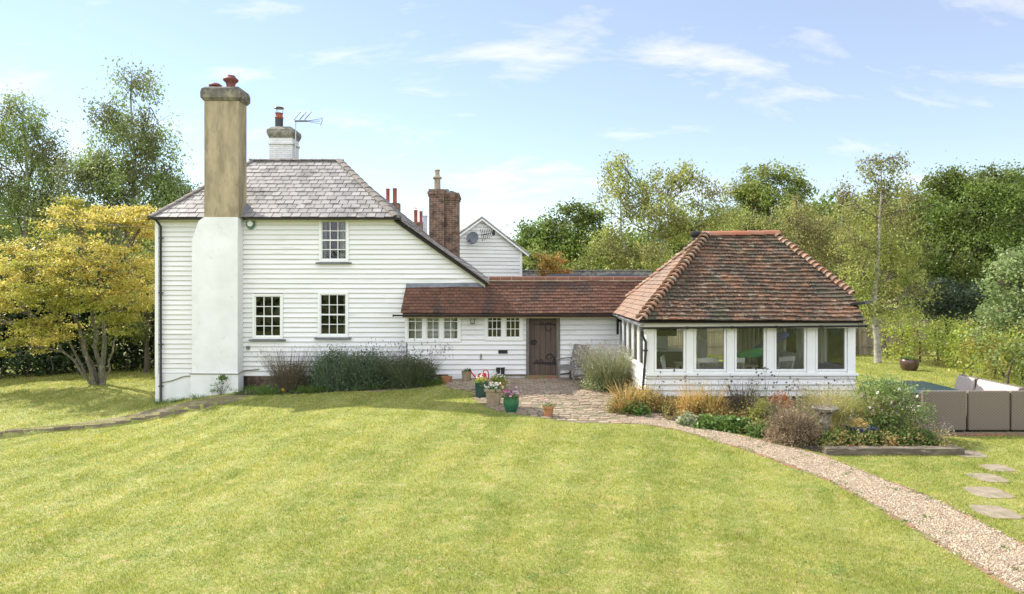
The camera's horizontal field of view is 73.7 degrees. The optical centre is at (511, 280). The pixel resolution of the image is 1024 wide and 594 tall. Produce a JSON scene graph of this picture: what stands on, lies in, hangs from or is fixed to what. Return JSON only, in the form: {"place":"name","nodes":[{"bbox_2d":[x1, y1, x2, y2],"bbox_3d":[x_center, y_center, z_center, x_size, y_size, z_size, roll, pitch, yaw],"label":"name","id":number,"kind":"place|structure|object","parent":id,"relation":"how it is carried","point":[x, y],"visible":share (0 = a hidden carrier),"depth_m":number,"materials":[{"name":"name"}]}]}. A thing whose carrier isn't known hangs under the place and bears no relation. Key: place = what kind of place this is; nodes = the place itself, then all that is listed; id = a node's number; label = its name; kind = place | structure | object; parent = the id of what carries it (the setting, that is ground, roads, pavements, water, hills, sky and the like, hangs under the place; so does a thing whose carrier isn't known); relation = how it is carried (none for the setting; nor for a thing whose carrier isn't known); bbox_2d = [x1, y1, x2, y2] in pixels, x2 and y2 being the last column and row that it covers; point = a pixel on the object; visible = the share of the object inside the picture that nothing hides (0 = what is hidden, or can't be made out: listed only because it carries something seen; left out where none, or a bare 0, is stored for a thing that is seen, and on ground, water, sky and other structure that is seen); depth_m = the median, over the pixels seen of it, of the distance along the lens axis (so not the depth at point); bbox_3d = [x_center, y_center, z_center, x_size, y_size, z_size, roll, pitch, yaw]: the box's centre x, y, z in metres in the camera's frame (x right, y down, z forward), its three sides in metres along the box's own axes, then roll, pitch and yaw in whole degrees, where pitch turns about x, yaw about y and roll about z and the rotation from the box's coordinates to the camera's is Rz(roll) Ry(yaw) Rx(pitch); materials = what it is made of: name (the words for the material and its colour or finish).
{"place":"outdoors","nodes":[
{"label":"outdoors","id":0,"kind":"place"},
{"bbox_2d":[0,284,1023,593],"bbox_3d":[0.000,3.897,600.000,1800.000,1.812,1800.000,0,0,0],"label":"lawn ground","id":1,"kind":"structure","parent":0,"point":[468,418],"depth_m":10.54,"materials":[{"name":"green plant"}]},
{"bbox_2d":[0,83,98,316],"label":"birch tree","id":2,"kind":"object","parent":1,"relation":"on","point":[35,159],"visible":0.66,"depth_m":40.62,"materials":[{"name":"green plant"}]},
{"bbox_2d":[0,342,140,378],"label":"dark shrubbery","id":3,"kind":"object","parent":1,"relation":"on","point":[18,362],"visible":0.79,"depth_m":28.42,"materials":[{"name":"green plant"}]},
{"bbox_2d":[0,240,154,375],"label":"laurel hedge","id":4,"kind":"object","parent":1,"relation":"on","point":[137,358],"visible":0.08,"depth_m":29.84,"materials":[{"name":"green plant"}]},
{"bbox_2d":[0,205,154,319],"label":"woodland","id":5,"kind":"object","parent":1,"relation":"on","point":[44,240],"visible":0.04,"depth_m":72.31,"materials":[{"name":"green plant"}]},
{"bbox_2d":[0,194,156,385],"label":"golden tree","id":6,"kind":"object","parent":1,"relation":"on","point":[20,294],"visible":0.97,"depth_m":23.77,"materials":[{"name":"yellow plant"}]},
{"bbox_2d":[25,54,201,350],"bbox_3d":[-21.297,-4.008,37.839,9.425,16.833,5.512,0,0,0],"label":"birch tree","id":7,"kind":"object","parent":1,"relation":"on","point":[98,172],"visible":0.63,"depth_m":37.48,"materials":[{"name":"green plant"}]},
{"bbox_2d":[74,209,158,372],"bbox_3d":[-15.759,0.540,28.941,5.544,7.329,4.050,0,0,0],"label":"green tree","id":8,"kind":"object","parent":1,"relation":"on","point":[142,330],"visible":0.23,"depth_m":28.81,"materials":[{"name":"green plant"}]},
{"bbox_2d":[0,399,242,436],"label":"bank edging","id":9,"kind":"object","parent":1,"relation":"on","point":[160,415],"visible":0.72,"depth_m":19.18,"materials":[{"name":"stone"}]},
{"bbox_2d":[7,394,246,429],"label":"bare earth","id":10,"kind":"structure","parent":1,"relation":"on","point":[158,410],"depth_m":19.85,"materials":[{"name":"soil"}]},
{"bbox_2d":[234,388,393,395],"bbox_3d":[-5.125,3.238,20.727,6.350,0.398,1.146,0,0,0],"label":"flower bed","id":11,"kind":"object","parent":1,"relation":"on","point":[251,393],"visible":0.27,"depth_m":20.32,"materials":[{"name":"soil"}]},
{"bbox_2d":[251,343,325,392],"bbox_3d":[-6.796,2.692,20.667,2.233,1.656,2.166,0,0,32],"label":"brown shrub","id":12,"kind":"object","parent":11,"relation":"on","point":[299,376],"visible":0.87,"depth_m":20.46,"materials":[{"name":"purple plant"}]},
{"bbox_2d":[299,342,367,391],"bbox_3d":[-5.298,2.777,20.667,2.314,1.911,2.292,0,0,0],"label":"rosemary bush","id":13,"kind":"object","parent":11,"relation":"on","point":[326,373],"visible":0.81,"depth_m":20.38,"materials":[{"name":"green plant"}]},
{"bbox_2d":[232,379,441,394],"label":"undergrowth","id":14,"kind":"object","parent":11,"relation":"on","point":[323,389],"visible":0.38,"depth_m":20.33,"materials":[{"name":"green plant"}]},
{"bbox_2d":[333,338,397,389],"bbox_3d":[-4.421,2.690,20.761,2.432,1.891,2.422,0,0,25],"label":"rosemary bush","id":15,"kind":"object","parent":11,"relation":"on","point":[372,373],"visible":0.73,"depth_m":20.42,"materials":[{"name":"green plant"}]},
{"bbox_2d":[147,75,488,402],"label":"white cottage","id":16,"kind":"structure","parent":1,"relation":"on","point":[322,253],"depth_m":21.32,"materials":[{"name":"wood"}]},
{"bbox_2d":[249,294,285,340],"bbox_3d":[-7.622,1.148,21.315,1.133,1.466,0.190,0,0,0],"label":"window","id":17,"kind":"structure","parent":16,"relation":"in","point":[255,337],"depth_m":21.29,"materials":[{"name":"paint"}]},
{"bbox_2d":[314,292,350,338],"bbox_3d":[-5.583,1.096,21.370,1.133,1.466,0.299,0,0,0],"label":"window","id":18,"kind":"structure","parent":16,"relation":"in","point":[346,294],"depth_m":21.31,"materials":[{"name":"paint"}]},
{"bbox_2d":[315,221,351,263],"bbox_3d":[-5.557,-1.228,21.370,1.107,1.414,0.299,0,0,0],"label":"window","id":19,"kind":"structure","parent":16,"relation":"in","point":[344,225],"depth_m":21.32,"materials":[{"name":"paint"}]},
{"bbox_2d":[427,169,460,257],"bbox_3d":[-2.479,-1.752,25.475,1.228,4.704,1.060,0,0,0],"label":"brick chimney","id":20,"kind":"object","parent":16,"relation":"on","point":[444,218],"visible":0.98,"depth_m":25.20,"materials":[{"name":"brick"}]},
{"bbox_2d":[360,338,453,389],"bbox_3d":[-3.090,2.640,20.544,2.750,1.786,3.155,0,0,0],"label":"lavender bush","id":21,"kind":"object","parent":1,"relation":"on","point":[405,372],"visible":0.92,"depth_m":20.19,"materials":[{"name":"green plant"}]},
{"bbox_2d":[460,216,529,276],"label":"boarded outbuilding","id":22,"kind":"structure","parent":1,"relation":"on","point":[500,253],"depth_m":34.41,"materials":[{"name":"wood"}]},
{"bbox_2d":[0,399,1001,593],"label":"clover","id":23,"kind":"object","parent":1,"relation":"on","point":[419,556],"visible":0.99,"depth_m":9.78,"materials":[{"name":"green plant"}]},
{"bbox_2d":[0,391,1019,592],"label":"fallen leaves","id":24,"kind":"object","parent":1,"relation":"on","point":[516,589],"visible":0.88,"depth_m":9.39,"materials":[{"name":"brown plant"}]},
{"bbox_2d":[392,276,646,378],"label":"link range","id":25,"kind":"structure","parent":1,"relation":"on","point":[534,326],"depth_m":20.98,"materials":[{"name":"wood"}]},
{"bbox_2d":[405,318,460,341],"bbox_3d":[-2.425,1.394,21.055,1.709,1.003,0.229,0,0,0],"label":"window","id":26,"kind":"structure","parent":25,"relation":"in","point":[410,323],"depth_m":20.97,"materials":[{"name":"paint"}]},
{"bbox_2d":[485,318,522,340],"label":"window","id":27,"kind":"structure","parent":25,"relation":"in","point":[503,337],"depth_m":20.95,"materials":[{"name":"paint"}]},
{"bbox_2d":[531,250,573,275],"bbox_3d":[2.184,1.226,34.110,2.222,5.572,1.662,0,0,-41],"label":"rowan tree","id":28,"kind":"object","parent":1,"relation":"on","point":[554,268],"visible":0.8,"depth_m":33.85,"materials":[{"name":"orange plant"}]},
{"bbox_2d":[500,197,613,269],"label":"oak tree","id":29,"kind":"object","parent":1,"relation":"on","point":[544,232],"visible":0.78,"depth_m":58.73,"materials":[{"name":"green plant"}]},
{"bbox_2d":[522,243,606,269],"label":"green tree","id":30,"kind":"object","parent":1,"relation":"on","point":[577,266],"visible":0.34,"depth_m":41.61,"materials":[{"name":"green plant"}]},
{"bbox_2d":[522,270,652,277],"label":"stone wall","id":31,"kind":"structure","parent":1,"relation":"on","point":[647,273],"depth_m":38.00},
{"bbox_2d":[563,339,634,392],"bbox_3d":[2.696,2.451,18.857,2.355,1.584,2.546,0,0,24],"label":"lavender bush","id":32,"kind":"object","parent":1,"relation":"on","point":[598,371],"visible":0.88,"depth_m":18.56,"materials":[{"name":"green plant"}]},
{"bbox_2d":[599,377,651,415],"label":"amber plant","id":33,"kind":"object","parent":1,"relation":"on","point":[624,398],"visible":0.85,"depth_m":16.00,"materials":[{"name":"yellow plant"}]},
{"bbox_2d":[619,400,650,415],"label":"green plant","id":34,"kind":"object","parent":1,"relation":"on","point":[638,411],"visible":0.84,"depth_m":15.85,"materials":[{"name":"green plant"}]},
{"bbox_2d":[574,146,750,273],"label":"birch tree","id":35,"kind":"object","parent":1,"relation":"on","point":[617,258],"visible":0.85,"depth_m":41.40,"materials":[{"name":"green plant"}]},
{"bbox_2d":[613,230,867,406],"bbox_3d":[5.807,1.100,18.978,5.667,5.000,5.449,0,0,0],"label":"garden room","id":36,"kind":"object","parent":1,"relation":"on","point":[733,283],"visible":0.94,"depth_m":16.97,"materials":[{"name":"tile"}]},
{"bbox_2d":[633,324,638,362],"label":"window","id":37,"kind":"structure","parent":36,"relation":"in","point":[635,328],"depth_m":18.07,"materials":[{"name":"paint"}]},
{"bbox_2d":[657,348,682,368],"bbox_3d":[4.275,2.505,20.295,1.490,0.930,0.650,0,0,0],"label":"kitchen unit","id":38,"kind":"object","parent":36,"relation":"on","point":[671,355],"visible":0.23,"depth_m":20.00,"materials":[{"name":"paint"}]},
{"bbox_2d":[654,329,685,370],"bbox_3d":[3.857,1.651,16.710,0.765,1.121,0.080,0,0,0],"label":"window","id":39,"kind":"structure","parent":36,"relation":"in","point":[655,330],"depth_m":16.67,"materials":[{"name":"paint"}]},
{"bbox_2d":[694,329,725,370],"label":"window","id":40,"kind":"structure","parent":36,"relation":"in","point":[724,330],"depth_m":16.67,"materials":[{"name":"paint"}]},
{"bbox_2d":[673,361,757,368],"bbox_3d":[5.400,2.590,18.200,2.000,0.760,0.900,0,0,0],"label":"dining table","id":41,"kind":"object","parent":36,"relation":"on","point":[720,364],"visible":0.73,"depth_m":17.96,"materials":[{"name":"brown wood"}]},
{"bbox_2d":[737,347,762,357],"bbox_3d":[6.522,1.967,18.573,1.140,0.271,0.289,0,0,-12],"label":"green sheet","id":42,"kind":"object","parent":36,"relation":"hanging from","point":[754,352],"visible":0.76,"depth_m":18.54,"materials":[{"name":"fabric"}]},
{"bbox_2d":[734,328,765,370],"bbox_3d":[5.816,1.651,16.710,0.765,1.121,0.080,0,0,0],"label":"window","id":43,"kind":"structure","parent":36,"relation":"in","point":[735,329],"depth_m":16.67,"materials":[{"name":"paint"}]},
{"bbox_2d":[742,328,762,368],"bbox_3d":[7.378,2.000,20.851,0.735,1.800,0.069,0,0,0],"label":"curtain","id":44,"kind":"object","parent":36,"relation":"hanging from","point":[752,338],"visible":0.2,"depth_m":20.85,"materials":[{"name":"fabric"}]},
{"bbox_2d":[774,328,805,370],"bbox_3d":[6.795,1.651,16.710,0.785,1.121,0.080,0,0,0],"label":"window","id":45,"kind":"structure","parent":36,"relation":"in","point":[804,329],"depth_m":16.67,"materials":[{"name":"paint"}]},
{"bbox_2d":[784,328,795,355],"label":"window","id":46,"kind":"structure","parent":36,"relation":"in","point":[790,342],"depth_m":20.51,"materials":[{"name":"glass"}]},
{"bbox_2d":[815,328,846,370],"bbox_3d":[7.795,1.651,16.710,0.765,1.121,0.080,0,0,0],"label":"window","id":47,"kind":"structure","parent":36,"relation":"in","point":[816,329],"depth_m":16.67,"materials":[{"name":"paint"}]},
{"bbox_2d":[824,328,842,367],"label":"window","id":48,"kind":"structure","parent":36,"relation":"in","point":[833,337],"depth_m":17.76,"materials":[{"name":"glass"}]},
{"bbox_2d":[718,205,775,230],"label":"birch tree","id":49,"kind":"object","parent":1,"relation":"on","point":[759,225],"visible":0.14,"depth_m":49.33,"materials":[{"name":"green plant"}]},
{"bbox_2d":[522,177,1023,314],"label":"woodland","id":50,"kind":"object","parent":1,"relation":"on","point":[681,246],"visible":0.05,"depth_m":82.40,"materials":[{"name":"green plant"}]},
{"bbox_2d":[716,158,846,250],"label":"oak tree","id":51,"kind":"object","parent":1,"relation":"on","point":[753,191],"visible":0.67,"depth_m":69.16,"materials":[{"name":"green plant"}]},
{"bbox_2d":[650,410,943,451],"bbox_3d":[5.944,3.125,14.958,5.588,0.161,4.483,0,0,0],"label":"flower bed","id":52,"kind":"object","parent":1,"relation":"on","point":[815,447],"visible":0.07,"depth_m":13.28,"materials":[{"name":"soil"}]},
{"bbox_2d":[620,374,666,408],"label":"amber plant","id":53,"kind":"object","parent":52,"relation":"on","point":[647,394],"visible":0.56,"depth_m":16.36,"materials":[{"name":"yellow plant"}]},
{"bbox_2d":[675,410,698,426],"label":"variegated plant","id":54,"kind":"object","parent":52,"relation":"on","point":[690,418],"visible":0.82,"depth_m":14.85,"materials":[{"name":"plant"}]},
{"bbox_2d":[669,375,714,418],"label":"golden plant","id":55,"kind":"object","parent":52,"relation":"on","point":[694,401],"visible":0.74,"depth_m":15.48,"materials":[{"name":"yellow plant"}]},
{"bbox_2d":[686,413,725,429],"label":"green plant","id":56,"kind":"object","parent":52,"relation":"on","point":[708,422],"visible":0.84,"depth_m":14.56,"materials":[{"name":"green plant"}]},
{"bbox_2d":[687,379,732,418],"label":"golden plant","id":57,"kind":"object","parent":52,"relation":"on","point":[718,403],"visible":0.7,"depth_m":15.40,"materials":[{"name":"yellow plant"}]},
{"bbox_2d":[714,414,752,433],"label":"green plant","id":58,"kind":"object","parent":52,"relation":"on","point":[730,422],"visible":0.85,"depth_m":14.34,"materials":[{"name":"green plant"}]},
{"bbox_2d":[720,374,765,416],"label":"brown plant","id":59,"kind":"object","parent":52,"relation":"on","point":[735,397],"visible":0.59,"depth_m":15.77,"materials":[{"name":"brown plant"}]},
{"bbox_2d":[743,418,776,438],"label":"green plant","id":60,"kind":"object","parent":52,"relation":"on","point":[753,431],"visible":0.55,"depth_m":13.93,"materials":[{"name":"green plant"}]},
{"bbox_2d":[741,381,789,425],"bbox_3d":[5.405,2.746,14.579,1.057,1.117,1.032,0,0,0],"label":"lime plant","id":61,"kind":"object","parent":52,"relation":"on","point":[757,415],"visible":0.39,"depth_m":14.50,"materials":[{"name":"green plant"}]},
{"bbox_2d":[749,388,834,447],"bbox_3d":[5.534,2.756,13.455,1.552,1.141,1.549,0,0,42],"label":"pink bush","id":62,"kind":"object","parent":52,"relation":"on","point":[792,432],"visible":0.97,"depth_m":13.30,"materials":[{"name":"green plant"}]},
{"bbox_2d":[646,392,963,448],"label":"undergrowth","id":63,"kind":"object","parent":52,"relation":"on","point":[739,414],"visible":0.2,"depth_m":13.24,"materials":[{"name":"green plant"}]},
{"bbox_2d":[812,405,838,438],"bbox_3d":[6.257,2.867,13.646,0.510,0.680,0.510,0,0,0],"label":"bird bath","id":64,"kind":"object","parent":52,"relation":"on","point":[829,411],"visible":0.59,"depth_m":13.56,"materials":[{"name":"grey stone"}]},
{"bbox_2d":[814,425,856,445],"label":"green plant","id":65,"kind":"object","parent":52,"relation":"on","point":[835,437],"visible":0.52,"depth_m":13.20,"materials":[{"name":"green plant"}]},
{"bbox_2d":[815,410,869,432],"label":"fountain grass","id":66,"kind":"object","parent":52,"relation":"on","point":[832,428],"depth_m":13.47,"materials":[{"name":"green plant"}]},
{"bbox_2d":[789,376,913,426],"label":"fountain grass","id":67,"kind":"object","parent":52,"relation":"on","point":[843,407],"depth_m":14.01,"materials":[{"name":"beige plant"}]},
{"bbox_2d":[840,418,877,436],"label":"flowering plant","id":68,"kind":"object","parent":52,"relation":"on","point":[863,427],"visible":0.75,"depth_m":13.34,"materials":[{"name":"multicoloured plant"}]},
{"bbox_2d":[843,426,883,445],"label":"green plant","id":69,"kind":"object","parent":52,"relation":"on","point":[868,437],"visible":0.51,"depth_m":13.14,"materials":[{"name":"green plant"}]},
{"bbox_2d":[840,371,939,436],"bbox_3d":[7.616,2.573,13.842,2.222,1.415,1.361,0,0,0],"label":"rose bush","id":70,"kind":"object","parent":52,"relation":"on","point":[884,387],"visible":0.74,"depth_m":13.69,"materials":[{"name":"green plant"}]},
{"bbox_2d":[883,425,920,445],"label":"green plant","id":71,"kind":"object","parent":52,"relation":"on","point":[908,440],"visible":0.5,"depth_m":13.17,"materials":[{"name":"green plant"}]},
{"bbox_2d":[904,426,944,445],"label":"green plant","id":72,"kind":"object","parent":52,"relation":"on","point":[925,436],"visible":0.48,"depth_m":13.20,"materials":[{"name":"green plant"}]},
{"bbox_2d":[668,319,927,354],"bbox_3d":[12.042,2.918,32.965,16.084,2.164,0.170,0,0,0],"label":"timber fence","id":73,"kind":"object","parent":1,"relation":"on","point":[864,343],"visible":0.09,"depth_m":33.00,"materials":[{"name":"brown wood"}]},
{"bbox_2d":[764,193,844,281],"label":"birch tree","id":74,"kind":"object","parent":1,"relation":"on","point":[807,236],"visible":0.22,"depth_m":44.21,"materials":[{"name":"green plant"}]},
{"bbox_2d":[617,421,1023,593],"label":"path edging","id":75,"kind":"object","parent":1,"relation":"on","point":[935,540],"visible":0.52,"depth_m":9.38,"materials":[{"name":"brick"}]},
{"bbox_2d":[798,175,897,318],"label":"birch tree","id":76,"kind":"object","parent":1,"relation":"on","point":[839,250],"visible":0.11,"depth_m":46.55,"materials":[{"name":"green plant"}]},
{"bbox_2d":[822,148,946,362],"bbox_3d":[15.803,-0.922,29.037,4.512,9.441,3.690,0,0,-32],"label":"birch tree","id":77,"kind":"object","parent":1,"relation":"on","point":[900,248],"visible":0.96,"depth_m":28.93,"materials":[{"name":"green plant"}]},
{"bbox_2d":[822,446,964,455],"bbox_3d":[7.067,3.196,12.670,2.544,0.210,0.200,0,0,0],"label":"sleeper edging","id":78,"kind":"object","parent":1,"relation":"on","point":[887,450],"visible":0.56,"depth_m":12.57,"materials":[{"name":"wood"}]},
{"bbox_2d":[899,355,918,370],"bbox_3d":[15.088,3.119,25.941,0.660,0.600,0.660,0,0,0],"label":"flower pot","id":79,"kind":"object","parent":1,"relation":"on","point":[907,363],"visible":0.98,"depth_m":25.71,"materials":[{"name":"brown ceramic"}]},
{"bbox_2d":[862,178,966,324],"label":"birch tree","id":80,"kind":"object","parent":1,"relation":"on","point":[908,198],"visible":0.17,"depth_m":49.02,"materials":[{"name":"green plant"}]},
{"bbox_2d":[863,310,1023,381],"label":"bright hedge","id":81,"kind":"object","parent":1,"relation":"on","point":[959,351],"visible":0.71,"depth_m":26.99,"materials":[{"name":"green plant"}]},
{"bbox_2d":[886,273,1000,347],"bbox_3d":[23.587,1.775,36.877,5.796,4.423,4.174,0,0,0],"label":"yew tree","id":82,"kind":"object","parent":1,"relation":"on","point":[947,305],"visible":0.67,"depth_m":36.60,"materials":[{"name":"green plant"}]},
{"bbox_2d":[894,157,1023,326],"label":"oak tree","id":83,"kind":"object","parent":1,"relation":"on","point":[984,195],"visible":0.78,"depth_m":44.78,"materials":[{"name":"green plant"}]},
{"bbox_2d":[938,433,1023,435],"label":"terrace edging","id":84,"kind":"object","parent":1,"relation":"on","point":[988,434],"visible":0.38,"depth_m":13.98,"materials":[{"name":"brick"}]},
{"bbox_2d":[965,473,1008,482],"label":"stepping slab","id":85,"kind":"structure","parent":1,"relation":"on","point":[986,477],"depth_m":11.22,"materials":[{"name":"stone"}]},
{"bbox_2d":[962,487,1014,498],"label":"stepping slab","id":86,"kind":"structure","parent":1,"relation":"on","point":[988,492],"depth_m":10.47,"materials":[{"name":"stone"}]},
{"bbox_2d":[959,237,1023,369],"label":"ash tree","id":87,"kind":"object","parent":1,"relation":"on","point":[1012,272],"visible":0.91,"depth_m":23.94,"materials":[{"name":"green plant"}]},
{"bbox_2d":[962,331,1023,386],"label":"laurel shrub","id":88,"kind":"object","parent":1,"relation":"on","point":[1020,353],"visible":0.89,"depth_m":21.49,"materials":[{"name":"green plant"}]},
{"bbox_2d":[969,505,1023,518],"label":"stepping slab","id":89,"kind":"structure","parent":1,"relation":"on","point":[997,512],"depth_m":9.66,"materials":[{"name":"stone"}]},
{"bbox_2d":[0,0,1023,272],"label":"sky","id":90,"kind":"structure","parent":0,"point":[516,104],"materials":[{"name":"blue"}]},
{"bbox_2d":[444,377,677,423],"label":"patio","id":91,"kind":"structure","parent":0,"point":[458,383],"depth_m":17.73,"materials":[{"name":"beige stone"}]},
{"bbox_2d":[472,372,489,397],"bbox_3d":[-0.832,2.765,18.122,0.445,0.646,0.432,0,0,-15],"label":"flower pot","id":92,"kind":"object","parent":91,"relation":"on","point":[479,388],"visible":0.95,"depth_m":17.96,"materials":[{"name":"green ceramic"}]},
{"bbox_2d":[483,381,503,405],"bbox_3d":[-0.445,2.789,16.914,0.526,0.600,0.492,0,0,0],"label":"flower pot","id":93,"kind":"object","parent":91,"relation":"on","point":[493,394],"visible":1,"depth_m":16.77,"materials":[{"name":"stone"}]},
{"bbox_2d":[502,386,521,411],"bbox_3d":[-0.002,2.797,16.106,0.462,0.598,0.488,0,0,-25],"label":"flower pot","id":94,"kind":"object","parent":91,"relation":"on","point":[511,401],"visible":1,"depth_m":15.99,"materials":[{"name":"green ceramic"}]},
{"bbox_2d":[556,344,588,381],"bbox_3d":[1.830,2.451,20.384,0.781,1.041,0.670,0,0,-42],"label":"garden chair","id":95,"kind":"object","parent":91,"relation":"on","point":[570,367],"visible":0.81,"depth_m":20.44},
{"bbox_2d":[610,416,1023,593],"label":"gravel path","id":96,"kind":"structure","parent":0,"point":[971,547],"depth_m":9.41,"materials":[{"name":"beige gravel"}]},
{"bbox_2d":[939,429,1023,433],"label":"terrace","id":97,"kind":"structure","parent":0,"point":[989,431],"depth_m":14.29,"materials":[{"name":"stone"}]},
{"bbox_2d":[858,381,957,413],"bbox_3d":[9.325,2.818,15.950,1.650,0.680,1.700,0,0,0],"label":"glass table","id":98,"kind":"object","parent":97,"relation":"on","point":[926,385],"visible":0.21,"depth_m":15.82,"materials":[{"name":"glass"}]},
{"bbox_2d":[906,390,965,431],"bbox_3d":[9.001,2.758,14.580,0.900,0.920,0.760,0,0,0],"label":"rattan seat","id":99,"kind":"object","parent":97,"relation":"on","point":[950,407],"visible":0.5,"depth_m":14.20,"materials":[{"name":"beige wicker"}]},
{"bbox_2d":[954,374,979,390],"bbox_3d":[10.670,2.758,16.420,0.760,0.920,0.660,0,0,0],"label":"rattan seat","id":100,"kind":"object","parent":97,"relation":"on","point":[965,382],"visible":0.18,"depth_m":16.36,"materials":[{"name":"grey fabric"}]},
{"bbox_2d":[966,390,1009,431],"bbox_3d":[9.926,2.758,14.580,0.860,0.920,0.760,0,0,0],"label":"rattan seat","id":101,"kind":"object","parent":97,"relation":"on","point":[987,409],"visible":0.78,"depth_m":14.20,"materials":[{"name":"beige wicker"}]},
{"bbox_2d":[975,379,1023,390],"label":"rattan seat","id":102,"kind":"object","parent":97,"relation":"on","point":[983,384],"visible":0.15,"depth_m":15.44,"materials":[{"name":"white fabric"}]},
{"bbox_2d":[1009,390,1023,431],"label":"rattan seat","id":103,"kind":"object","parent":97,"relation":"on","point":[1016,409],"visible":0.56,"depth_m":14.20,"materials":[{"name":"beige wicker"}]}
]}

